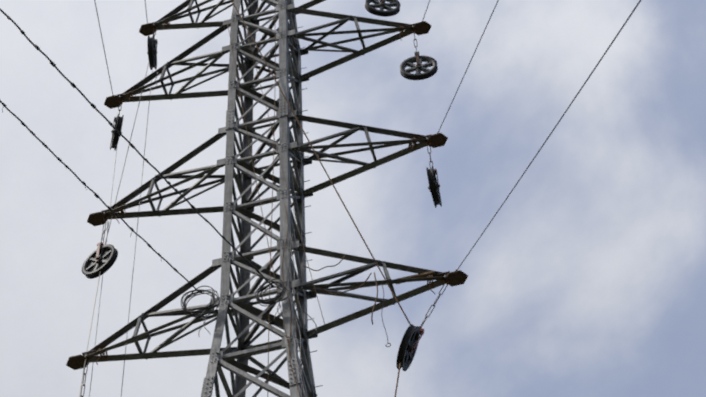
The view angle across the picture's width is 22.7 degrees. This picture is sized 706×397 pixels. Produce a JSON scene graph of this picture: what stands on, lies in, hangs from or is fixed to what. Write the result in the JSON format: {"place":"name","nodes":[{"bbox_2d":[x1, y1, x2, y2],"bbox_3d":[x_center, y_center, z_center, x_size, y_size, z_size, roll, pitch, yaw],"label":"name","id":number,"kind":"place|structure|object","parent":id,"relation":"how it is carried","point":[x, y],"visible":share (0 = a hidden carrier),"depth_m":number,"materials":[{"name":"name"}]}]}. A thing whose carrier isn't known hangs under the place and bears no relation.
{"place":"outdoors","nodes":[
{"label":"outdoors","id":0,"kind":"place"},
{"bbox_2d":[0,0,705,396],"label":"sky","id":1,"kind":"structure","parent":0,"point":[589,278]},
{"label":"ground","id":2,"kind":"structure","parent":0,"visible":0},
{"bbox_2d":[66,0,467,396],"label":"transmission tower","id":3,"kind":"structure","parent":2,"relation":"on","point":[243,311],"depth_m":31.70,"materials":[{"name":"metal"}]},
{"bbox_2d":[80,363,87,396],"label":"chain","id":4,"kind":"object","parent":3,"relation":"attached to","point":[83,380],"depth_m":28.58,"materials":[{"name":"metal"}]},
{"bbox_2d":[82,219,117,278],"bbox_3d":[-4.504,0.851,31.553,0.722,1.629,0.208,-28,-58,17],"label":"stringing block","id":5,"kind":"object","parent":3,"relation":"attached to","point":[102,257],"depth_m":31.15,"materials":[{"name":"metal"}]},
{"bbox_2d":[110,102,123,150],"bbox_3d":[-4.655,-1.518,34.865,0.208,1.479,0.722,13,-56,-12],"label":"stringing block","id":6,"kind":"object","parent":3,"relation":"attached to","point":[118,121],"depth_m":34.37,"materials":[{"name":"metal"}]},
{"bbox_2d":[147,29,157,69],"bbox_3d":[-4.204,-3.223,37.006,0.208,1.329,0.722,-4,-54,0],"label":"stringing block","id":7,"kind":"object","parent":3,"relation":"attached to","point":[152,42],"depth_m":36.59,"materials":[{"name":"metal"}]},
{"bbox_2d":[0,0,640,396],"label":"cables","id":8,"kind":"object","parent":3,"relation":"attached to","point":[258,290],"visible":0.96,"depth_m":28.06,"materials":[{"name":"metal"}]},
{"bbox_2d":[365,0,400,16],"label":"stringing block","id":9,"kind":"object","parent":3,"relation":"attached to","point":[382,5],"depth_m":35.82,"materials":[{"name":"metal"}]},
{"bbox_2d":[400,33,437,79],"bbox_3d":[1.238,-2.792,34.069,0.722,1.729,0.208,-7,-54,3],"label":"stringing block","id":10,"kind":"object","parent":3,"relation":"attached to","point":[418,67],"depth_m":33.62,"materials":[{"name":"metal"}]},
{"bbox_2d":[396,283,447,370],"bbox_3d":[1.108,1.924,27.506,0.208,2.062,0.722,16,-50,16],"label":"stringing block","id":11,"kind":"object","parent":3,"relation":"attached to","point":[412,336],"depth_m":26.97,"materials":[{"name":"metal"}]},
{"bbox_2d":[426,144,441,207],"bbox_3d":[1.386,-0.480,30.839,0.208,1.679,0.722,-13,-55,7],"label":"stringing block","id":12,"kind":"object","parent":3,"relation":"attached to","point":[434,185],"depth_m":30.29,"materials":[{"name":"metal"}]}
]}

